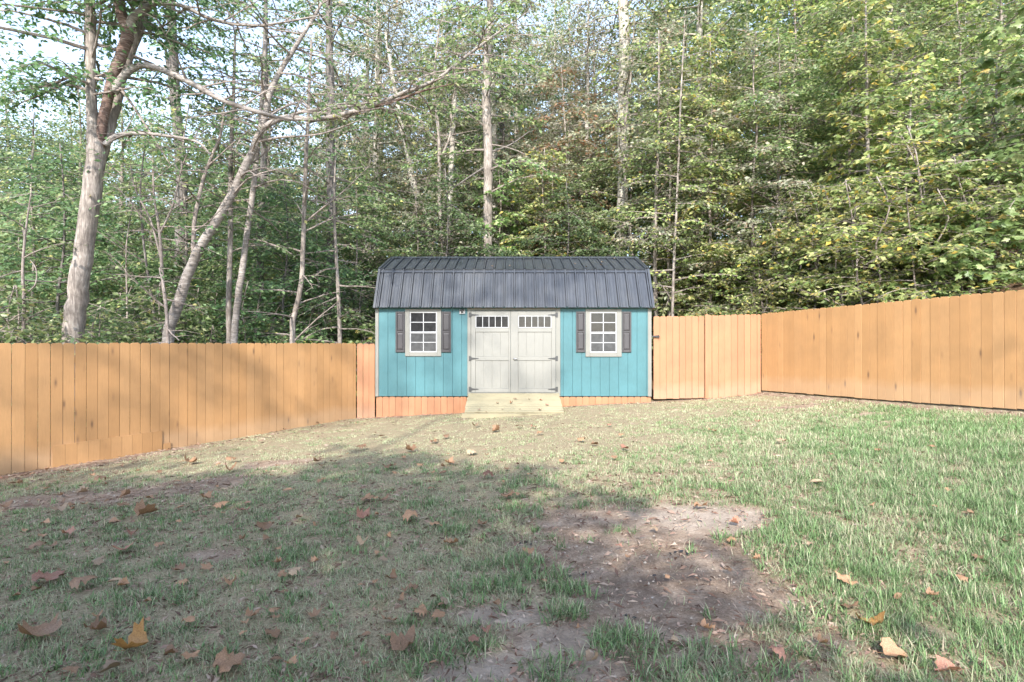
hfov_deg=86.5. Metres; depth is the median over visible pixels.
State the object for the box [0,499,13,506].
dead leaf
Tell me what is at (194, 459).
dead leaf
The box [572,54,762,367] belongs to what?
understory tree
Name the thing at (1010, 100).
maple tree
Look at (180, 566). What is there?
dead leaf
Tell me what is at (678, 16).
forest tree
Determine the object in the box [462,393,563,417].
ramp
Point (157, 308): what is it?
understory tree
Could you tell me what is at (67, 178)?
forest tree
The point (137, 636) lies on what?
dead leaf
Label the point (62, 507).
dead leaf
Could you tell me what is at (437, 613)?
dead leaf
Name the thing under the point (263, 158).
dark trunk tree
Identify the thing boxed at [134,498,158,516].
dead leaf
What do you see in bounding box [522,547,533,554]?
dead leaf
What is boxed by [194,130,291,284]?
forest tree
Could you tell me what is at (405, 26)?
forest tree
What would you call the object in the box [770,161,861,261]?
shrub
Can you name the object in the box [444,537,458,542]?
dead leaf
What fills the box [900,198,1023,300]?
maple bush
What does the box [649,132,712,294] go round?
understory tree
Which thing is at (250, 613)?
dead leaf
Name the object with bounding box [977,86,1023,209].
shrub
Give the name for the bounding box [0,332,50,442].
shrub
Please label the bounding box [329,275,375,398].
bare bush
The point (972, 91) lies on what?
maple sapling
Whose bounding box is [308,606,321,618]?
dead leaf
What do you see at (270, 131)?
forest tree
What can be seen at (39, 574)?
dead leaf
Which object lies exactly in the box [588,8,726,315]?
slim tree
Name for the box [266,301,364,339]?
shrub
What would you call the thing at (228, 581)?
dead leaf
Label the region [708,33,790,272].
understory tree
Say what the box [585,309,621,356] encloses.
window
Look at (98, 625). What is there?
dead leaf
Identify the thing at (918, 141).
shrub
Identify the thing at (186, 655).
dead leaf
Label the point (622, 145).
slim tree
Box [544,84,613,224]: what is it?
forest tree
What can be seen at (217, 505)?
dead leaf
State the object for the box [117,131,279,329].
forest tree
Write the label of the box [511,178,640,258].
understory tree
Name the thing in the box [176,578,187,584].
dead leaf
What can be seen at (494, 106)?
pale trunk tree
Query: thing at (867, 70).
yellow sapling
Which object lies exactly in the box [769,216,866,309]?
maple bush
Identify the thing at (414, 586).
dead leaf
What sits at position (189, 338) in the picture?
shrub
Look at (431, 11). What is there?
forest tree
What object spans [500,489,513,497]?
dead leaf
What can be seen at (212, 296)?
shrub
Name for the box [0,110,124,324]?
forest tree
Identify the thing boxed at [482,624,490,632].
dead leaf
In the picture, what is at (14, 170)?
understory tree
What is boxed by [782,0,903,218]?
understory tree
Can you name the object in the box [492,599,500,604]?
dead leaf
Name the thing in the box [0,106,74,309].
forest tree
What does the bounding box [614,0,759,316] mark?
slim tree
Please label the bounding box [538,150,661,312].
understory tree
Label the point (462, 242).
understory tree
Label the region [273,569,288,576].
dead leaf
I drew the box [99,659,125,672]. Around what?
dead leaf
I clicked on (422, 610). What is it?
dead leaf
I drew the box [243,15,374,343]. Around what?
crooked sapling
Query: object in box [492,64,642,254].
russet tree
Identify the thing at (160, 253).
bare sapling
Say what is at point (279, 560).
dead leaf
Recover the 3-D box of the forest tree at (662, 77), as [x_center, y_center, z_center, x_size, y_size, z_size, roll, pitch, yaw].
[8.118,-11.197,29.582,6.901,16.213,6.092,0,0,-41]
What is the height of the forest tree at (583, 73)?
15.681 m
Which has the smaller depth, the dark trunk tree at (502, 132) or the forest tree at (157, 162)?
the dark trunk tree at (502, 132)
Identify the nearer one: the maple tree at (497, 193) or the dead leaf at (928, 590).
the dead leaf at (928, 590)
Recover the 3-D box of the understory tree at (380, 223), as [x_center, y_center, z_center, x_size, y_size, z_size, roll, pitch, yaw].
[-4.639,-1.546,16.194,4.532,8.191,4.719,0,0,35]
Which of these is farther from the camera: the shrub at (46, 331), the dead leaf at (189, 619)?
the shrub at (46, 331)
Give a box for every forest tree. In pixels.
[0,33,72,297]
[0,82,155,314]
[0,88,76,308]
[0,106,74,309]
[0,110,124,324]
[2,96,148,332]
[17,76,200,322]
[19,141,126,295]
[48,134,137,288]
[69,99,225,316]
[106,116,208,247]
[107,123,190,289]
[109,232,158,290]
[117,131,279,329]
[125,181,205,273]
[148,136,255,318]
[169,110,306,323]
[188,42,345,323]
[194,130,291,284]
[218,150,311,324]
[233,173,320,311]
[259,0,464,313]
[268,0,482,314]
[275,127,371,333]
[280,125,354,310]
[283,0,465,282]
[284,125,354,322]
[305,54,419,320]
[337,105,429,313]
[362,0,514,253]
[372,17,507,255]
[384,110,454,249]
[390,17,512,253]
[397,64,499,255]
[425,76,512,255]
[448,3,585,255]
[457,11,563,253]
[465,55,549,254]
[481,82,549,232]
[482,0,617,226]
[506,0,632,245]
[512,5,614,184]
[515,0,653,230]
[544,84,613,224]
[560,50,653,242]
[596,0,797,299]
[606,0,703,237]
[614,0,720,269]
[629,0,748,252]
[642,0,755,218]
[686,2,785,237]
[702,0,792,211]
[717,0,1008,197]
[732,0,893,176]
[885,0,1023,105]
[901,0,1023,97]
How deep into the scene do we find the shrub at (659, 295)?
18.56 m
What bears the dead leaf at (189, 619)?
on the ground at (638, 573)
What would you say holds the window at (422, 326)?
in the garden shed
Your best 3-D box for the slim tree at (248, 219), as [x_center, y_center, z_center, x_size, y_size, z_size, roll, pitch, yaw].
[-5.303,-2.059,11.102,3.006,8.178,2.894,0,0,34]
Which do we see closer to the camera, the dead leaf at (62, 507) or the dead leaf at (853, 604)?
the dead leaf at (853, 604)
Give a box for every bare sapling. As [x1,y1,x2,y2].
[0,189,90,435]
[64,199,157,342]
[77,105,258,361]
[272,165,352,342]
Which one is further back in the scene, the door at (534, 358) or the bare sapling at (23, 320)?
the door at (534, 358)
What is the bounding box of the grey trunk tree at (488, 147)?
[398,0,567,255]
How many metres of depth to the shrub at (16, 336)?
9.31 m
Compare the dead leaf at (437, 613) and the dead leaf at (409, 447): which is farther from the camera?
the dead leaf at (409, 447)
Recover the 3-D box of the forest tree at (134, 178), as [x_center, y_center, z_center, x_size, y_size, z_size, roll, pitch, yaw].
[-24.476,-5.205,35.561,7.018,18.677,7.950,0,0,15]
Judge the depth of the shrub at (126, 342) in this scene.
10.54 m
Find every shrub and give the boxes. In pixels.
[0,283,96,447]
[0,307,48,342]
[0,314,95,417]
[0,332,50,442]
[3,318,88,341]
[11,306,154,433]
[25,334,58,443]
[50,289,162,429]
[86,279,232,343]
[86,316,130,339]
[106,318,208,343]
[108,339,151,409]
[149,287,250,344]
[174,324,256,343]
[203,279,298,345]
[215,305,297,342]
[238,316,304,343]
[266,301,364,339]
[290,283,366,363]
[297,290,375,410]
[343,270,377,348]
[364,313,425,396]
[635,224,702,327]
[648,215,747,316]
[688,306,729,319]
[712,222,818,322]
[719,220,775,305]
[732,287,792,368]
[738,183,884,314]
[740,175,867,308]
[760,196,824,293]
[768,175,915,310]
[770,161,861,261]
[779,172,965,307]
[810,176,914,303]
[816,156,899,218]
[829,116,1013,303]
[840,187,1023,302]
[842,154,932,272]
[861,129,1011,275]
[882,110,962,156]
[893,147,1023,295]
[900,65,1023,257]
[902,101,1023,274]
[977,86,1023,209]
[980,114,1023,192]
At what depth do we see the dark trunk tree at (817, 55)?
25.39 m
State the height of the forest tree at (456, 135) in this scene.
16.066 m
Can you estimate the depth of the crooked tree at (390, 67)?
19.42 m
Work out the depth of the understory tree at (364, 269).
17.10 m
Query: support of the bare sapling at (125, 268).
on the ground at (638, 573)
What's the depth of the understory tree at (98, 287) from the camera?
17.12 m
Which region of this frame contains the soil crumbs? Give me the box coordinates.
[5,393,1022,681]
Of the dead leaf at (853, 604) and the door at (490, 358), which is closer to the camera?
the dead leaf at (853, 604)
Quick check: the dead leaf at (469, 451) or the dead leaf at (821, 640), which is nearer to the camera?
the dead leaf at (821, 640)
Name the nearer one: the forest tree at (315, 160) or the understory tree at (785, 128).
the understory tree at (785, 128)
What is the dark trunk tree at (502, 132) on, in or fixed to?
on the ground at (638, 573)
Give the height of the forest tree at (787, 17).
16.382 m
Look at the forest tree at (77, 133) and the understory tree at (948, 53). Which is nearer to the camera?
the understory tree at (948, 53)
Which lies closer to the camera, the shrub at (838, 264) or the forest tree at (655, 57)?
the shrub at (838, 264)
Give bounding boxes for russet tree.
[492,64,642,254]
[544,17,651,249]
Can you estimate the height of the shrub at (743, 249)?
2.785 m
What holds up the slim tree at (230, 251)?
on the ground at (638, 573)
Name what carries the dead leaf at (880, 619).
on the ground at (638, 573)
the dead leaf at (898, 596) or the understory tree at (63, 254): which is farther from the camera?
the understory tree at (63, 254)
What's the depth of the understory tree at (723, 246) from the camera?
15.20 m
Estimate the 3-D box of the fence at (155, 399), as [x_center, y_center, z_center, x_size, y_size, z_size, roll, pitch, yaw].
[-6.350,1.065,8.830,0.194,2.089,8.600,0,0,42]
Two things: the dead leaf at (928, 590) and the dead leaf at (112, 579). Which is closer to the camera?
the dead leaf at (928, 590)
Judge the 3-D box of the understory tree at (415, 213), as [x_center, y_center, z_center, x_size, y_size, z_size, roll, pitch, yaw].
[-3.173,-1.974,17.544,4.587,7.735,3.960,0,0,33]
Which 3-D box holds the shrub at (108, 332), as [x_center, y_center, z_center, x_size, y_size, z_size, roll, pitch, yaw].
[-7.841,0.875,10.296,2.501,3.068,2.562,0,0,-19]
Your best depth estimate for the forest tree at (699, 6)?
18.81 m
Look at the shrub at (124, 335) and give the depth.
10.99 m
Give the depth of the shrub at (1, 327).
10.92 m
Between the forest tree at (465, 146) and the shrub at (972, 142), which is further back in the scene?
the forest tree at (465, 146)
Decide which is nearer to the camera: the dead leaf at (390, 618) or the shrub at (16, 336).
the dead leaf at (390, 618)
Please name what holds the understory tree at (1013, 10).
on the ground at (638, 573)
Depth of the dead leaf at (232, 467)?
6.94 m
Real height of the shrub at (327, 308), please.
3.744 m
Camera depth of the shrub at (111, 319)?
13.72 m
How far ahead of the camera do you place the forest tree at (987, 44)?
24.23 m
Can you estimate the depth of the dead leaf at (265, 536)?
4.30 m
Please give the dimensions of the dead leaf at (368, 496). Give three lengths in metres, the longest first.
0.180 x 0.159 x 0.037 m
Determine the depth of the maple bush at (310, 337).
12.99 m
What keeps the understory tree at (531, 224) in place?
on the ground at (638, 573)
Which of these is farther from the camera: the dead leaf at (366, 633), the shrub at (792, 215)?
the shrub at (792, 215)
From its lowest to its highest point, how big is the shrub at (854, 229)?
3.895 m
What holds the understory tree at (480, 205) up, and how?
on the ground at (638, 573)
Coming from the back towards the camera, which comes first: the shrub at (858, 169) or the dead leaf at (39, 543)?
the shrub at (858, 169)
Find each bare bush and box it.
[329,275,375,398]
[805,199,880,296]
[893,175,937,280]
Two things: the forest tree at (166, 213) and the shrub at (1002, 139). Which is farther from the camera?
the forest tree at (166, 213)
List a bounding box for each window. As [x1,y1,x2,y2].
[405,309,440,355]
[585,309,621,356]
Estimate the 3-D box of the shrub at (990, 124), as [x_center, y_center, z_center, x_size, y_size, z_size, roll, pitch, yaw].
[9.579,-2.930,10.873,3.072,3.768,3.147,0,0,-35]
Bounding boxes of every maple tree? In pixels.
[473,170,529,254]
[931,0,1023,271]
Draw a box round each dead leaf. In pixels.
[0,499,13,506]
[17,612,61,636]
[26,540,46,550]
[29,569,67,581]
[30,586,41,590]
[49,502,67,511]
[60,526,74,533]
[62,665,81,673]
[66,575,98,588]
[74,485,91,492]
[83,613,117,629]
[89,555,105,564]
[94,473,108,480]
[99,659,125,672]
[107,578,121,581]
[108,517,117,523]
[112,540,135,549]
[112,616,148,650]
[117,501,128,505]
[117,576,128,585]
[119,489,130,496]
[126,526,138,534]
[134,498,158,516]
[152,541,164,546]
[160,644,178,654]
[171,561,190,569]
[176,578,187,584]
[182,616,195,621]
[182,648,199,658]
[184,454,200,462]
[199,490,212,497]
[200,560,213,569]
[203,646,245,672]
[214,501,228,507]
[224,575,236,585]
[225,462,235,470]
[245,607,259,617]
[256,521,272,529]
[263,534,272,539]
[265,606,279,611]
[265,626,281,637]
[271,557,284,562]
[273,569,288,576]
[284,655,296,663]
[286,567,300,575]
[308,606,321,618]
[309,556,318,561]
[329,631,338,640]
[356,507,369,517]
[356,535,367,544]
[360,631,370,635]
[361,493,373,499]
[381,614,397,619]
[385,568,396,578]
[390,624,415,654]
[395,592,403,599]
[402,509,417,520]
[406,444,415,450]
[409,582,420,588]
[414,604,428,616]
[431,609,445,619]
[440,596,447,605]
[442,456,454,463]
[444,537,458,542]
[467,449,475,454]
[468,634,479,641]
[482,470,493,476]
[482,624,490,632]
[492,424,499,430]
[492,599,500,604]
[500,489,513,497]
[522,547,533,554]
[585,649,598,660]
[669,634,677,641]
[694,501,707,506]
[698,618,715,628]
[729,515,739,523]
[751,553,761,558]
[768,644,786,661]
[817,633,827,642]
[834,570,856,584]
[840,601,858,607]
[855,611,884,625]
[875,637,907,657]
[894,591,903,598]
[926,586,938,594]
[934,655,967,671]
[955,574,967,582]
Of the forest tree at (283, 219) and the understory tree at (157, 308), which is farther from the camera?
the forest tree at (283, 219)
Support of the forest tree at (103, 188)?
on the ground at (638, 573)
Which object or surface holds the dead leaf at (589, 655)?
on the ground at (638, 573)
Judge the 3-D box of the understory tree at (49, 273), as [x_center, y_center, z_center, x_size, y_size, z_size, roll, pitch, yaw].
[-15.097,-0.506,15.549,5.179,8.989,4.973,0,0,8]
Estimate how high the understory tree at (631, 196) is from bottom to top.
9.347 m
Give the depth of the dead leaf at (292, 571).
3.57 m
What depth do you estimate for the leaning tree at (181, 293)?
10.36 m
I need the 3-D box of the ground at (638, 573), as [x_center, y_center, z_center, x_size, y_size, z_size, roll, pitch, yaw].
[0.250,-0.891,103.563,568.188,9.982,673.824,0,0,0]
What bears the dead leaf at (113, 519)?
on the ground at (638, 573)
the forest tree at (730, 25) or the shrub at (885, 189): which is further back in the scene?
the forest tree at (730, 25)
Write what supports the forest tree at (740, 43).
on the ground at (638, 573)
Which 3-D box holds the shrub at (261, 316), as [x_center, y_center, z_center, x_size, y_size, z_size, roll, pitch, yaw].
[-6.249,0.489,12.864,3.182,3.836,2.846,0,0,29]
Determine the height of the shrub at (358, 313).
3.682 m
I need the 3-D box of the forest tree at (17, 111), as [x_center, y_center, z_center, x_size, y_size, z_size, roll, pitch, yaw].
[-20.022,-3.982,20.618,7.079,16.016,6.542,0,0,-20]
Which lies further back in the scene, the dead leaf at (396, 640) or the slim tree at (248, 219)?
the slim tree at (248, 219)
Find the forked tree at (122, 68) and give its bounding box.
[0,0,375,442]
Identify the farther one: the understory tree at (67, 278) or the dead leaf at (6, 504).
the understory tree at (67, 278)
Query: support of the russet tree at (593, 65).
on the ground at (638, 573)
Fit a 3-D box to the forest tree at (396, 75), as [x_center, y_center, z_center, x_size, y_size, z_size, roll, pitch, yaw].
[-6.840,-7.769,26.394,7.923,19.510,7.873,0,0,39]
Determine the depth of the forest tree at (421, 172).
33.32 m
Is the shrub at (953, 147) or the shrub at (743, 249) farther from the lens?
the shrub at (743, 249)
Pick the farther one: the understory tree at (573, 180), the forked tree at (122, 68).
the understory tree at (573, 180)
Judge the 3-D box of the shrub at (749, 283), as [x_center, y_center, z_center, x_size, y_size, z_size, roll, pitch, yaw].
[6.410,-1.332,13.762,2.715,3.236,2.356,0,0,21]
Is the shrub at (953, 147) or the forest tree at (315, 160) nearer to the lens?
the shrub at (953, 147)
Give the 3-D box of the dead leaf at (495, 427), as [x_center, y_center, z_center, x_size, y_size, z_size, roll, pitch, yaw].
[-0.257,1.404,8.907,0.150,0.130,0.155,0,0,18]
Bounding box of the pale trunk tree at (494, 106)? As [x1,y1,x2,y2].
[419,0,566,252]
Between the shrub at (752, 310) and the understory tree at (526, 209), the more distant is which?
the understory tree at (526, 209)
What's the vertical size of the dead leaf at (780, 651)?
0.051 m
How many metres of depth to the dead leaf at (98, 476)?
6.73 m
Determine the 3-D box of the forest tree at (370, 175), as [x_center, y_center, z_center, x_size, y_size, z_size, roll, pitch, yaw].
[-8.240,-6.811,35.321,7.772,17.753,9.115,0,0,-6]
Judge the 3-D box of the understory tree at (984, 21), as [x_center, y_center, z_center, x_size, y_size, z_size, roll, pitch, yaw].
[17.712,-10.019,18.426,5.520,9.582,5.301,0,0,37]
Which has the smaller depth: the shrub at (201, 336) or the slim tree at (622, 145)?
the shrub at (201, 336)
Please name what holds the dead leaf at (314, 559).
on the ground at (638, 573)
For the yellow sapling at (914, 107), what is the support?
on the ground at (638, 573)
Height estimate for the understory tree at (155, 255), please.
9.380 m
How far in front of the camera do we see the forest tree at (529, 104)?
24.45 m
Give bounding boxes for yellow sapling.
[798,0,986,289]
[826,52,973,281]
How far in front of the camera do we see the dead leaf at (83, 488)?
6.25 m
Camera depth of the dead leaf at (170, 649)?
2.67 m
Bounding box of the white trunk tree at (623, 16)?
[555,0,698,253]
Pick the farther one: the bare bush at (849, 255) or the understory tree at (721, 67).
the understory tree at (721, 67)
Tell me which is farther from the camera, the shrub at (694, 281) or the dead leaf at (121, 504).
the shrub at (694, 281)
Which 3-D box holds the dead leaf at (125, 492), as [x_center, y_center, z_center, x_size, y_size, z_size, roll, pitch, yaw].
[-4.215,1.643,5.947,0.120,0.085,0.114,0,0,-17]
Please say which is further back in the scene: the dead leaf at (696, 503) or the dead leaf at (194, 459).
the dead leaf at (194, 459)
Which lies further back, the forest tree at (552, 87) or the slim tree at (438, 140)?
the forest tree at (552, 87)
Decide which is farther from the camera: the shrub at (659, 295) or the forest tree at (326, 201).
the forest tree at (326, 201)
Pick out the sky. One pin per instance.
(50, 48)
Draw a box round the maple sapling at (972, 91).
[902,48,1023,247]
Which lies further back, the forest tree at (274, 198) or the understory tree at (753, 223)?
the forest tree at (274, 198)
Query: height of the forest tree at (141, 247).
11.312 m
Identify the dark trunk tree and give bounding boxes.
[97,0,250,338]
[185,0,340,319]
[254,0,413,338]
[437,34,571,255]
[731,0,850,207]
[759,0,835,221]
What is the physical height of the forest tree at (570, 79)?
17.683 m
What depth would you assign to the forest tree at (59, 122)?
28.59 m
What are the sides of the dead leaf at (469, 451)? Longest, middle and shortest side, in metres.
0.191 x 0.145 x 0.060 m
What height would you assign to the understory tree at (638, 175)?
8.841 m
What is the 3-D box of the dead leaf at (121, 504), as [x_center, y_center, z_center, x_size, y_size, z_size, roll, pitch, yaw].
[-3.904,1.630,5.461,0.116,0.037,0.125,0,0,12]
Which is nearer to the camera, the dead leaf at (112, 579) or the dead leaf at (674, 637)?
the dead leaf at (674, 637)
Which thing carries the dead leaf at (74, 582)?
on the ground at (638, 573)
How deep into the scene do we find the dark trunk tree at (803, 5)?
23.89 m
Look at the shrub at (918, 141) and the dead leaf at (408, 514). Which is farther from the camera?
the shrub at (918, 141)
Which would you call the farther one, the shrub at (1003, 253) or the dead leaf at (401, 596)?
the shrub at (1003, 253)
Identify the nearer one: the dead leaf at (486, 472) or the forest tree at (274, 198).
the dead leaf at (486, 472)
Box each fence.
[0,343,355,475]
[357,343,375,417]
[704,314,760,398]
[761,290,1023,408]
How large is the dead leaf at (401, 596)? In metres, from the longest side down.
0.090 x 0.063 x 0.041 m
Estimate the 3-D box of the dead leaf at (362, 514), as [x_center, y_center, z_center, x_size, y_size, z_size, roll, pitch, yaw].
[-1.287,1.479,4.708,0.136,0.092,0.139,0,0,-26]
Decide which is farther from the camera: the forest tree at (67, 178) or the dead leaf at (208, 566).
the forest tree at (67, 178)
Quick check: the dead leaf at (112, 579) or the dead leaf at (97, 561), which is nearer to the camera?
the dead leaf at (112, 579)
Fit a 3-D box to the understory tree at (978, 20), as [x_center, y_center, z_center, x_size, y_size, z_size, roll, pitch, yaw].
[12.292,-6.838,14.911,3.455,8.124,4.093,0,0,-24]
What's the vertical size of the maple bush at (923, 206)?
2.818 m
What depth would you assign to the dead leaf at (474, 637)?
2.62 m
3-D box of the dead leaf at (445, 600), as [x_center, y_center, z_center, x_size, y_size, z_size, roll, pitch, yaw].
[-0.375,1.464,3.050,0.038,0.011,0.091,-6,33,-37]
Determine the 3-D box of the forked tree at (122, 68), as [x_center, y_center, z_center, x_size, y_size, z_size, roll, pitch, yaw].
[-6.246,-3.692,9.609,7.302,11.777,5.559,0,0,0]
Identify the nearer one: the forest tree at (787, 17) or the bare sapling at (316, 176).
the bare sapling at (316, 176)
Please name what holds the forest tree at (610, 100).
on the ground at (638, 573)
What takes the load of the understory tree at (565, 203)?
on the ground at (638, 573)
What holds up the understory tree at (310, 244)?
on the ground at (638, 573)
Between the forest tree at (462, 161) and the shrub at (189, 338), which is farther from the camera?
the forest tree at (462, 161)
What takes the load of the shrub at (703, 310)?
on the ground at (638, 573)
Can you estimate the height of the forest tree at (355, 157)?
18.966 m
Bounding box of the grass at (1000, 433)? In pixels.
[0,393,1023,681]
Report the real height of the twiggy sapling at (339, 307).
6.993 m
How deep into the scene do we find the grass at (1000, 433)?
3.90 m
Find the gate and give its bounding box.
[652,316,704,398]
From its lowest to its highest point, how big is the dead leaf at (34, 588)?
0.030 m
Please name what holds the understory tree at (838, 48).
on the ground at (638, 573)
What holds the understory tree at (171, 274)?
on the ground at (638, 573)
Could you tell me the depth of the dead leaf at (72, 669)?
2.55 m
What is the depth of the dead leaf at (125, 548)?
4.19 m
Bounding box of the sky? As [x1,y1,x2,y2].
[0,0,1003,315]
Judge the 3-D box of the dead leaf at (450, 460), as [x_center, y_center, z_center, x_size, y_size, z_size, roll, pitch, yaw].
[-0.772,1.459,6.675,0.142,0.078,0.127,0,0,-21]
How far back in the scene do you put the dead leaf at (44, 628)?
2.97 m
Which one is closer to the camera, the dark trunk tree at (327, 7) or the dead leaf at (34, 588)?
the dead leaf at (34, 588)
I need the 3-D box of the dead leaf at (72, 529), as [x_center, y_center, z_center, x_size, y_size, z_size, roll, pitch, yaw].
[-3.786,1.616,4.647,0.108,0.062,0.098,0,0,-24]
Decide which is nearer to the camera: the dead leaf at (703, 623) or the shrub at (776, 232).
the dead leaf at (703, 623)
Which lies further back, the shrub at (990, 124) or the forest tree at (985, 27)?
the forest tree at (985, 27)
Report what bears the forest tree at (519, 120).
on the ground at (638, 573)
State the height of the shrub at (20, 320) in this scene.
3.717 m
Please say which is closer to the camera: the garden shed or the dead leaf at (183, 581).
the dead leaf at (183, 581)
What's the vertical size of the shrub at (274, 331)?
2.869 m
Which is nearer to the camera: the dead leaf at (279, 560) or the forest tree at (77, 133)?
the dead leaf at (279, 560)
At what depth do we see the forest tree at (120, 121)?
19.03 m
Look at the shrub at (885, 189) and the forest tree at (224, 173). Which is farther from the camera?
the forest tree at (224, 173)
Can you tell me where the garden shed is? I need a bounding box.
[373,256,654,417]
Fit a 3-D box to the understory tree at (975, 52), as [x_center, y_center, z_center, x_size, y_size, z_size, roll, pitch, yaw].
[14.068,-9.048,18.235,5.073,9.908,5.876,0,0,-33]
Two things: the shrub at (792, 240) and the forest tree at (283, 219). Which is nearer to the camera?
the shrub at (792, 240)
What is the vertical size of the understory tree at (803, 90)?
8.307 m
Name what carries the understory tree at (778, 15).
on the ground at (638, 573)
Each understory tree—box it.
[0,128,131,422]
[0,141,176,342]
[0,168,71,333]
[0,175,154,340]
[0,186,105,334]
[1,237,137,317]
[56,94,290,343]
[88,242,219,341]
[92,253,151,320]
[103,259,219,339]
[152,132,324,339]
[179,177,371,344]
[211,177,352,331]
[225,211,321,324]
[265,149,425,397]
[275,209,376,339]
[291,145,437,321]
[351,156,471,317]
[353,167,527,396]
[366,213,459,311]
[436,127,560,255]
[449,129,560,255]
[498,149,583,255]
[504,142,578,255]
[505,193,598,255]
[510,149,599,255]
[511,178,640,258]
[512,115,636,254]
[514,126,647,255]
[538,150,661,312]
[568,104,692,338]
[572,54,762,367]
[591,101,708,311]
[626,85,768,318]
[645,23,790,328]
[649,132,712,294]
[662,23,858,317]
[688,20,863,306]
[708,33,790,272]
[712,0,871,281]
[714,19,853,270]
[737,67,836,256]
[751,0,961,275]
[772,0,1015,218]
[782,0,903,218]
[806,5,961,164]
[811,0,1005,173]
[855,0,1019,176]
[878,3,986,138]
[896,0,1023,180]
[898,0,1023,153]
[940,0,1022,100]
[985,0,1023,108]
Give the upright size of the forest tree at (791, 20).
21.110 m
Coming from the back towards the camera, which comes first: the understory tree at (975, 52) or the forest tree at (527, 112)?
the forest tree at (527, 112)
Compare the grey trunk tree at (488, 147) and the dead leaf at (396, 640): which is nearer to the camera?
the dead leaf at (396, 640)
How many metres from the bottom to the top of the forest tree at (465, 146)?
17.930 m
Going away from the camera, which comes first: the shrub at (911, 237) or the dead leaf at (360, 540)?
the dead leaf at (360, 540)
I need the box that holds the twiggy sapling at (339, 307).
[279,113,376,399]
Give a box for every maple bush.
[287,336,316,343]
[342,323,386,413]
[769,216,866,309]
[880,199,999,297]
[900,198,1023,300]
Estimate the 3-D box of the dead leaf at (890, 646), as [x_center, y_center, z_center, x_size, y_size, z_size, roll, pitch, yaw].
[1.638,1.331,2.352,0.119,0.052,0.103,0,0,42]
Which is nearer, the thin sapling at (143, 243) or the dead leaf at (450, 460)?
the dead leaf at (450, 460)
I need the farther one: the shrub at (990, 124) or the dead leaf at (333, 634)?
the shrub at (990, 124)
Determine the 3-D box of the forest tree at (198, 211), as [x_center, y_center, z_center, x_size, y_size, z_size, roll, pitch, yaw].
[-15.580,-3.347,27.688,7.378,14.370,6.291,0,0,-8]
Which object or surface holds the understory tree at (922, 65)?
on the ground at (638, 573)
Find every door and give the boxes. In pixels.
[469,311,510,392]
[511,311,557,392]
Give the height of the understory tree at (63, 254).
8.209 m
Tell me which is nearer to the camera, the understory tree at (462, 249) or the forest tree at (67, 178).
the understory tree at (462, 249)
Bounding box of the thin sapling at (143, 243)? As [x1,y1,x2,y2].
[97,141,212,342]
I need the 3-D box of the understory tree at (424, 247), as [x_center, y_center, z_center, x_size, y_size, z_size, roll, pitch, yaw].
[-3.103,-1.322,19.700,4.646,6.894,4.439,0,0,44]
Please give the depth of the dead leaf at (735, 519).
4.05 m
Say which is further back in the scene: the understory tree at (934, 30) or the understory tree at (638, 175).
the understory tree at (638, 175)
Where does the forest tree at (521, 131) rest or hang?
on the ground at (638, 573)
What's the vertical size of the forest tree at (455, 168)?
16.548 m
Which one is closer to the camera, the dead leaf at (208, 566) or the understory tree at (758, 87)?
the dead leaf at (208, 566)
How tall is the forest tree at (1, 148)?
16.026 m
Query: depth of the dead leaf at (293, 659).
2.54 m
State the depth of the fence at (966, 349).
9.16 m
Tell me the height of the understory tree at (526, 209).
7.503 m
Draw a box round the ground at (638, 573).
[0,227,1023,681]
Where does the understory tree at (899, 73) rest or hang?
on the ground at (638, 573)
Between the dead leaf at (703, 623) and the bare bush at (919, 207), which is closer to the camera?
the dead leaf at (703, 623)
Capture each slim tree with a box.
[160,38,328,343]
[169,0,279,342]
[372,1,482,255]
[389,0,515,255]
[581,0,693,288]
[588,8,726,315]
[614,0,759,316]
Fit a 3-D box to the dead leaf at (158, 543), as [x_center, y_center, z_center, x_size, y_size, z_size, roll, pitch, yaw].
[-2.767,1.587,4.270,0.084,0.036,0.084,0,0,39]
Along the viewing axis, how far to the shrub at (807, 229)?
11.54 m
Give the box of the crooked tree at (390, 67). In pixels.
[335,1,476,255]
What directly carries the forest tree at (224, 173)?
on the ground at (638, 573)
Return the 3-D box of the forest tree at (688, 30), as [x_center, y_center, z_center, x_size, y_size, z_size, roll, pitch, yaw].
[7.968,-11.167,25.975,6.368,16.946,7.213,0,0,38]
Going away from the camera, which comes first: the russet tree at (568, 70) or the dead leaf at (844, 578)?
the dead leaf at (844, 578)
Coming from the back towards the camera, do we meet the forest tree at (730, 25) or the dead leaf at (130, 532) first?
the forest tree at (730, 25)
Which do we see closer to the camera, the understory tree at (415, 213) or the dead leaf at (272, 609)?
the dead leaf at (272, 609)
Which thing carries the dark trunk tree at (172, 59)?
on the ground at (638, 573)
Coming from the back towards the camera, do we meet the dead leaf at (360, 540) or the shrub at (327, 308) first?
the shrub at (327, 308)
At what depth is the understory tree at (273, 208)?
18.95 m
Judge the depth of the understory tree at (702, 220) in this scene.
16.91 m
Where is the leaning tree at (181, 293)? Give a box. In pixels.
[137,0,567,342]
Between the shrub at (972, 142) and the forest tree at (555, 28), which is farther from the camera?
the forest tree at (555, 28)
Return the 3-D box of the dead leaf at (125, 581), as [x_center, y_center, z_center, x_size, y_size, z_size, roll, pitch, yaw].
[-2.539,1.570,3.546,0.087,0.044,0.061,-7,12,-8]
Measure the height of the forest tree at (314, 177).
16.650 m
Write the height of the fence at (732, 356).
1.954 m
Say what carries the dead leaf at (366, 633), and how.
on the ground at (638, 573)
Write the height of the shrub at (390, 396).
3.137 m

